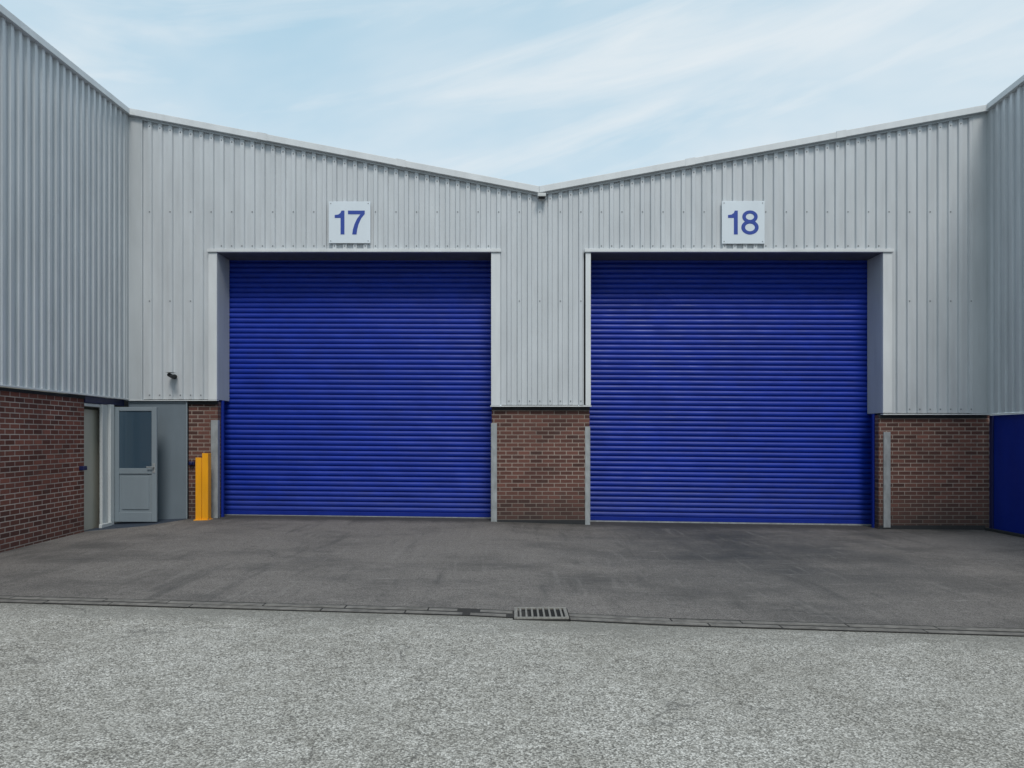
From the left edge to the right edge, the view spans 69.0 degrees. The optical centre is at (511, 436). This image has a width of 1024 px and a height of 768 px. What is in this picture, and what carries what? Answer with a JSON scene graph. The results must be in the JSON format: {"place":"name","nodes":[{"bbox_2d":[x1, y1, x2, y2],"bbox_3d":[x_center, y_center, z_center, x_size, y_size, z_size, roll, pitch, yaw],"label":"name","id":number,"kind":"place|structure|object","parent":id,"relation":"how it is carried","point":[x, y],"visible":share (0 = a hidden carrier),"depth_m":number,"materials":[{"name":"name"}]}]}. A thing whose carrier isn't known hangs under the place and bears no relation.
{"place":"outdoors","nodes":[
{"label":"outdoors","id":0,"kind":"place"},
{"bbox_2d":[0,522,1023,767],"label":"ground","id":1,"kind":"structure","parent":0,"point":[114,686],"depth_m":4.67,"materials":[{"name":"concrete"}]},
{"bbox_2d":[0,391,83,551],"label":"brick wall","id":2,"kind":"structure","parent":1,"relation":"on","point":[41,473],"depth_m":11.06,"materials":[{"name":"brown brick"}]},
{"bbox_2d":[0,387,84,398],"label":"flashing","id":3,"kind":"object","parent":2,"relation":"attached to","point":[39,392],"visible":1,"depth_m":11.05,"materials":[{"name":"grey metal"}]},
{"bbox_2d":[0,384,128,399],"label":"drip","id":4,"kind":"object","parent":2,"relation":"on","point":[11,386],"visible":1,"depth_m":11.42},
{"bbox_2d":[0,16,125,397],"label":"wing cladding","id":5,"kind":"structure","parent":4,"relation":"on","point":[62,228],"depth_m":11.41,"materials":[{"name":"grey metal"}]},
{"bbox_2d":[0,4,129,113],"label":"parapet cap","id":6,"kind":"object","parent":5,"relation":"attached to","point":[25,29],"visible":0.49,"depth_m":11.33,"materials":[{"name":"white metal"}]},
{"bbox_2d":[126,114,128,398],"bbox_3d":[-7.119,-3.322,13.737,0.076,5.263,0.096,0,0,0],"label":"corner flashing","id":7,"kind":"object","parent":5,"relation":"attached to","point":[127,256],"visible":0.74,"depth_m":13.73,"materials":[{"name":"grey metal"}]},
{"bbox_2d":[7,387,111,523],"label":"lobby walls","id":8,"kind":"structure","parent":1,"relation":"on","point":[93,408],"depth_m":13.51,"materials":[{"name":"grey metal"}]},
{"bbox_2d":[84,403,113,524],"bbox_3d":[-7.134,0.530,12.803,0.138,2.180,0.897,0,0,0],"label":"door frame","id":9,"kind":"object","parent":8,"relation":"attached to","point":[106,463],"visible":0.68,"depth_m":13.06,"materials":[{"name":"white metal"}]},
{"bbox_2d":[84,409,98,529],"bbox_3d":[-7.250,0.595,12.729,0.040,2.110,0.742,0,0,-4],"label":"door","id":10,"kind":"structure","parent":9,"relation":"attached to","point":[91,472],"depth_m":12.82,"materials":[{"name":"grey metal"}]},
{"bbox_2d":[84,396,123,405],"bbox_3d":[-7.256,-0.614,13.055,0.271,0.108,1.412,0,0,-4],"label":"door lintel","id":11,"kind":"structure","parent":9,"relation":"on","point":[98,400],"depth_m":12.96,"materials":[{"name":"black metal"}]},
{"bbox_2d":[114,407,157,521],"bbox_3d":[-6.710,0.502,13.262,0.760,2.045,0.106,0,0,0],"label":"entrance door leaf","id":12,"kind":"object","parent":9,"relation":"attached to","point":[135,464],"visible":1,"depth_m":13.28,"materials":[{"name":"grey painted metal"},{"name":"glass"}]},
{"bbox_2d":[114,397,969,517],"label":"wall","id":13,"kind":"structure","parent":1,"relation":"on","point":[125,403],"depth_m":14.04,"materials":[{"name":"grey metal"}]},
{"bbox_2d":[219,260,499,512],"bbox_3d":[-2.980,-0.981,14.426,5.480,4.960,0.051,0,0,0],"label":"roller shutter","id":14,"kind":"object","parent":13,"relation":"attached to","point":[359,385],"visible":0.88,"depth_m":14.41,"materials":[{"name":"blue metal"}]},
{"bbox_2d":[224,510,490,516],"bbox_3d":[-2.980,1.500,14.418,5.480,0.140,0.045,0,0,0],"label":"roller shutter bottom bar","id":15,"kind":"object","parent":14,"relation":"attached to","point":[333,513],"visible":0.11,"depth_m":14.39,"materials":[{"name":"blue metal"}]},
{"bbox_2d":[224,514,490,517],"bbox_3d":[-2.980,1.554,14.408,5.480,0.093,0.045,0,0,0],"label":"roller shutter seal","id":16,"kind":"object","parent":15,"relation":"attached to","point":[364,516],"visible":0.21,"depth_m":14.38,"materials":[{"name":"grey rubber"}]},
{"bbox_2d":[218,253,881,413],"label":"door reveals","id":17,"kind":"structure","parent":13,"relation":"attached to","point":[874,335],"depth_m":14.10,"materials":[{"name":"grey metal"}]},
{"bbox_2d":[579,260,876,519],"bbox_3d":[4.180,-0.957,14.426,5.760,5.171,0.051,0,0,0],"label":"roller shutter","id":18,"kind":"object","parent":13,"relation":"attached to","point":[728,388],"visible":0.87,"depth_m":14.42,"materials":[{"name":"blue metal"}]},
{"bbox_2d":[590,516,870,523],"bbox_3d":[4.180,1.623,14.418,5.760,0.155,0.045,0,0,0],"label":"roller shutter bottom bar","id":19,"kind":"object","parent":18,"relation":"attached to","point":[754,520],"visible":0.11,"depth_m":14.39,"materials":[{"name":"blue metal"}]},
{"bbox_2d":[590,520,870,525],"bbox_3d":[4.180,1.676,14.408,5.760,0.108,0.045,0,0,0],"label":"roller shutter seal","id":20,"kind":"object","parent":19,"relation":"attached to","point":[730,522],"visible":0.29,"depth_m":14.38,"materials":[{"name":"rubber"}]},
{"bbox_2d":[0,515,1023,627],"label":"apron pavement","id":21,"kind":"structure","parent":0,"point":[857,574],"depth_m":9.12,"materials":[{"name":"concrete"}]},
{"bbox_2d":[86,519,184,530],"bbox_3d":[-6.586,1.588,13.121,1.126,0.124,1.415,0,0,0],"label":"doorstep","id":22,"kind":"object","parent":21,"relation":"on","point":[126,524],"visible":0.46,"depth_m":13.16,"materials":[{"name":"grey concrete"}]},
{"bbox_2d":[99,522,111,527],"bbox_3d":[-7.058,1.565,12.942,0.050,0.110,0.381,0,0,-4],"label":"frame foot","id":23,"kind":"object","parent":22,"relation":"on","point":[103,525],"visible":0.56,"depth_m":12.89},
{"bbox_2d":[128,401,187,518],"bbox_3d":[-6.575,0.465,13.854,1.090,2.230,0.048,0,0,0],"label":"service panel","id":24,"kind":"object","parent":21,"relation":"on","point":[171,460],"visible":0.5,"depth_m":13.83,"materials":[{"name":"grey metal"}]},
{"bbox_2d":[129,401,186,518],"bbox_3d":[-6.560,0.465,13.819,1.080,2.230,0.019,0,0,0],"label":"service panel edge","id":25,"kind":"object","parent":24,"relation":"attached to","point":[186,431],"visible":0.79,"depth_m":13.81,"materials":[{"name":"grey metal"}]},
{"bbox_2d":[194,453,212,520],"bbox_3d":[-5.633,0.934,13.600,0.275,1.250,0.200,0,0,0],"label":"safety bollard","id":26,"kind":"object","parent":21,"relation":"on","point":[203,487],"visible":0.96,"depth_m":13.54,"materials":[{"name":"yellow metal"}]},
{"bbox_2d":[189,401,220,518],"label":"brick pier","id":27,"kind":"structure","parent":21,"relation":"on","point":[201,417],"depth_m":13.88,"materials":[{"name":"brown brick"}]},
{"bbox_2d":[79,461,194,469],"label":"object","id":28,"kind":"structure","parent":27,"relation":"attached to","point":[85,467],"depth_m":12.25,"materials":[{"name":"black metal"}]},
{"bbox_2d":[0,595,1023,635],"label":"drainage channel","id":29,"kind":"object","parent":21,"relation":"on","point":[573,616],"visible":0.84,"depth_m":6.68,"materials":[{"name":"concrete"}]},
{"bbox_2d":[492,410,589,519],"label":"brick pier","id":30,"kind":"structure","parent":21,"relation":"on","point":[540,464],"depth_m":13.88,"materials":[{"name":"brown brick"}]},
{"bbox_2d":[126,400,986,414],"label":"drip flashings","id":31,"kind":"object","parent":30,"relation":"on","point":[565,406],"visible":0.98,"depth_m":13.78,"materials":[{"name":"grey metal"}]},
{"bbox_2d":[129,116,144,399],"bbox_3d":[-7.015,-3.318,13.829,0.350,5.296,0.092,0,0,0],"label":"corner flashing","id":32,"kind":"object","parent":31,"relation":"on","point":[135,258],"visible":0.66,"depth_m":13.78,"materials":[{"name":"grey metal"}]},
{"bbox_2d":[143,121,208,398],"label":"front cladding","id":33,"kind":"structure","parent":31,"relation":"on","point":[176,238],"depth_m":13.83,"materials":[{"name":"grey metal"}]},
{"bbox_2d":[166,372,176,378],"bbox_3d":[-6.234,-1.107,13.666,0.182,0.122,0.247,0,0,0],"label":"security camera","id":34,"kind":"object","parent":33,"relation":"attached to","point":[172,376],"visible":1,"depth_m":13.59,"materials":[{"name":"black plastic"}]},
{"bbox_2d":[149,123,971,409],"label":"fixing screws","id":35,"kind":"object","parent":33,"relation":"attached to","point":[560,211],"visible":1,"depth_m":13.78,"materials":[{"name":"grey metal"}]},
{"bbox_2d":[537,193,545,200],"bbox_3d":[0.545,-4.405,13.698,0.150,0.110,0.176,0,0,0],"label":"wall light","id":36,"kind":"object","parent":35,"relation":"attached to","point":[541,196],"visible":1,"depth_m":13.63,"materials":[{"name":"white plastic"}]},
{"bbox_2d":[500,188,586,404],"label":"front cladding","id":37,"kind":"structure","parent":31,"relation":"on","point":[542,342],"depth_m":13.83,"materials":[{"name":"grey metal"}]},
{"bbox_2d":[208,252,891,412],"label":"jamb flashings","id":38,"kind":"object","parent":31,"relation":"on","point":[495,329],"visible":1,"depth_m":13.78,"materials":[{"name":"grey metal"}]},
{"bbox_2d":[207,249,893,252],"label":"header flashings","id":39,"kind":"object","parent":38,"relation":"on","point":[585,250],"visible":1,"depth_m":13.74,"materials":[{"name":"grey metal"}]},
{"bbox_2d":[209,133,499,248],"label":"front cladding","id":40,"kind":"structure","parent":39,"relation":"on","point":[246,178],"depth_m":13.83,"materials":[{"name":"grey metal"}]},
{"bbox_2d":[142,118,537,195],"bbox_3d":[-3.171,-5.162,13.800,7.338,1.433,0.060,0,0,0],"label":"eave closure","id":41,"kind":"object","parent":40,"relation":"attached to","point":[337,156],"visible":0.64,"depth_m":13.77,"materials":[{"name":"grey metal"}]},
{"bbox_2d":[329,201,370,242],"bbox_3d":[-3.000,-3.950,13.767,0.770,0.770,0.030,0,0,0],"label":"unit number sign","id":42,"kind":"object","parent":40,"relation":"attached to","point":[349,221],"visible":1,"depth_m":13.76,"materials":[{"name":"white plastic"}]},
{"bbox_2d":[587,132,890,248],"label":"front cladding","id":43,"kind":"structure","parent":39,"relation":"on","point":[853,177],"depth_m":13.83,"materials":[{"name":"grey metal"}]},
{"bbox_2d":[722,201,764,243],"bbox_3d":[4.270,-3.950,13.767,0.790,0.790,0.030,0,0,0],"label":"unit number sign","id":44,"kind":"object","parent":43,"relation":"attached to","point":[743,222],"visible":1,"depth_m":13.76,"materials":[{"name":"white plastic"}]},
{"bbox_2d":[546,115,973,194],"bbox_3d":[4.516,-5.195,13.800,8.028,1.499,0.060,0,0,0],"label":"eave closure","id":45,"kind":"object","parent":43,"relation":"attached to","point":[760,154],"visible":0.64,"depth_m":13.77,"materials":[{"name":"grey metal"}]},
{"bbox_2d":[845,104,989,137],"bbox_3d":[7.442,-5.816,13.890,2.776,0.644,0.380,0,0,0],"label":"parapet cap","id":46,"kind":"object","parent":45,"relation":"on","point":[917,120],"visible":0.56,"depth_m":13.70,"materials":[{"name":"white metal"}]},
{"bbox_2d":[987,75,1023,108],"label":"parapet cap","id":47,"kind":"object","parent":46,"relation":"on","point":[1007,92],"visible":0.49,"depth_m":13.18,"materials":[{"name":"white metal"}]},
{"bbox_2d":[188,401,986,417],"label":"closure strips","id":48,"kind":"object","parent":31,"relation":"attached to","point":[588,408],"visible":1,"depth_m":13.86,"materials":[{"name":"grey metal"}]},
{"bbox_2d":[891,117,972,412],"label":"front cladding","id":49,"kind":"structure","parent":31,"relation":"on","point":[932,340],"depth_m":13.82,"materials":[{"name":"grey metal"}]},
{"bbox_2d":[970,112,986,413],"bbox_3d":[8.700,-3.224,13.829,0.360,5.608,0.092,0,0,0],"label":"corner flashing","id":50,"kind":"object","parent":31,"relation":"on","point":[980,263],"visible":0.76,"depth_m":13.78,"materials":[{"name":"grey metal"}]},
{"bbox_2d":[497,520,584,524],"bbox_3d":[0.535,1.605,13.874,1.790,0.090,0.009,0,0,0],"label":"dpc course","id":51,"kind":"object","parent":21,"relation":"on","point":[582,522],"visible":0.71,"depth_m":13.87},
{"bbox_2d":[513,607,570,620],"bbox_3d":[0.260,1.607,6.723,0.504,0.042,0.424,0,0,0],"label":"drain grate","id":52,"kind":"object","parent":21,"relation":"on","point":[550,613],"visible":0.96,"depth_m":6.70,"materials":[{"name":"metal"}]},
{"bbox_2d":[221,401,874,527],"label":"shutter guides","id":53,"kind":"object","parent":21,"relation":"on","point":[872,466],"visible":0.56,"depth_m":14.04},
{"bbox_2d":[211,420,890,527],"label":"corner guards","id":54,"kind":"object","parent":21,"relation":"on","point":[215,468],"visible":0.89,"depth_m":13.86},
{"bbox_2d":[875,415,988,528],"bbox_3d":[7.880,0.855,13.955,2.100,2.490,0.150,0,0,0],"label":"brick panel","id":55,"kind":"object","parent":21,"relation":"on","point":[939,471],"visible":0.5,"depth_m":13.88,"materials":[{"name":"brown brick"}]},
{"bbox_2d":[879,525,984,529],"bbox_3d":[7.825,1.705,13.873,1.970,0.090,0.011,0,0,0],"label":"dpc course","id":56,"kind":"object","parent":21,"relation":"on","point":[960,527],"visible":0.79,"depth_m":13.87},
{"bbox_2d":[985,528,1023,537],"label":"plinth","id":57,"kind":"structure","parent":21,"relation":"on","point":[1006,532],"depth_m":13.27,"materials":[{"name":"grey concrete"}]},
{"bbox_2d":[989,415,993,528],"bbox_3d":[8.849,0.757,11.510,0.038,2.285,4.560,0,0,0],"label":"door frame","id":58,"kind":"object","parent":57,"relation":"on","point":[991,471],"visible":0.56,"depth_m":13.72,"materials":[{"name":"metal"}]},
{"bbox_2d":[987,412,1023,414],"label":"drip","id":59,"kind":"object","parent":58,"relation":"on","point":[1006,413],"visible":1,"depth_m":13.28},
{"bbox_2d":[990,85,1023,412],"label":"wing cladding","id":60,"kind":"structure","parent":59,"relation":"on","point":[1007,255],"depth_m":13.27,"materials":[{"name":"grey metal"}]},
{"bbox_2d":[987,110,992,413],"bbox_3d":[8.815,-3.213,13.736,0.070,5.626,0.092,0,0,0],"label":"corner flashing","id":61,"kind":"object","parent":60,"relation":"attached to","point":[988,262],"visible":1,"depth_m":13.73,"materials":[{"name":"grey metal"}]},
{"bbox_2d":[994,414,1023,533],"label":"blue door","id":62,"kind":"structure","parent":58,"relation":"attached to","point":[1009,472],"depth_m":13.29,"materials":[{"name":"blue metal"}]},
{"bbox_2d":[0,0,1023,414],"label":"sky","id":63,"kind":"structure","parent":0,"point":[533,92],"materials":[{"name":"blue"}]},
{"bbox_2d":[219,253,880,259],"bbox_3d":[0.700,-3.451,14.151,12.600,0.098,0.638,0,0,0],"label":"door lintel","id":64,"kind":"structure","parent":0,"point":[594,256],"depth_m":14.11,"materials":[{"name":"metal"}]},
{"bbox_3d":[0.845,-5.260,24.955,15.970,1.520,21.750,0,0,0],"label":"roof","id":65,"kind":"object","parent":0,"visible":0},
{"bbox_2d":[127,108,257,139],"bbox_3d":[-5.867,-5.764,13.890,2.547,0.623,0.380,0,0,0],"label":"parapet cap","id":66,"kind":"object","parent":65,"relation":"attached to","point":[192,123],"visible":0.51,"depth_m":13.70,"materials":[{"name":"white metal"}]},
{"bbox_2d":[267,134,395,165],"bbox_3d":[-3.320,-5.278,13.890,2.547,0.623,0.380,0,0,0],"label":"parapet cap","id":67,"kind":"object","parent":65,"relation":"attached to","point":[331,150],"visible":0.61,"depth_m":13.70,"materials":[{"name":"white metal"}]},
{"bbox_2d":[406,161,538,193],"bbox_3d":[-0.773,-4.793,13.890,2.547,0.623,0.380,0,0,0],"label":"parapet cap","id":68,"kind":"object","parent":65,"relation":"attached to","point":[473,177],"visible":0.62,"depth_m":13.70,"materials":[{"name":"white metal"}]},
{"bbox_2d":[257,130,845,168],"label":"cap joint straps","id":69,"kind":"object","parent":68,"relation":"on","point":[689,162],"visible":0.64,"depth_m":13.69,"materials":[{"name":"white metal"}]},
{"bbox_2d":[539,160,684,192],"bbox_3d":[1.890,-4.803,13.890,2.776,0.644,0.380,0,0,0],"label":"parapet cap","id":70,"kind":"object","parent":65,"relation":"attached to","point":[611,176],"visible":0.51,"depth_m":13.70,"materials":[{"name":"white metal"}]},
{"bbox_2d":[695,132,835,164],"bbox_3d":[4.666,-5.310,13.890,2.776,0.644,0.380,0,0,0],"label":"parapet cap","id":71,"kind":"object","parent":65,"relation":"attached to","point":[764,148],"visible":0.61,"depth_m":13.70,"materials":[{"name":"white metal"}]}
]}

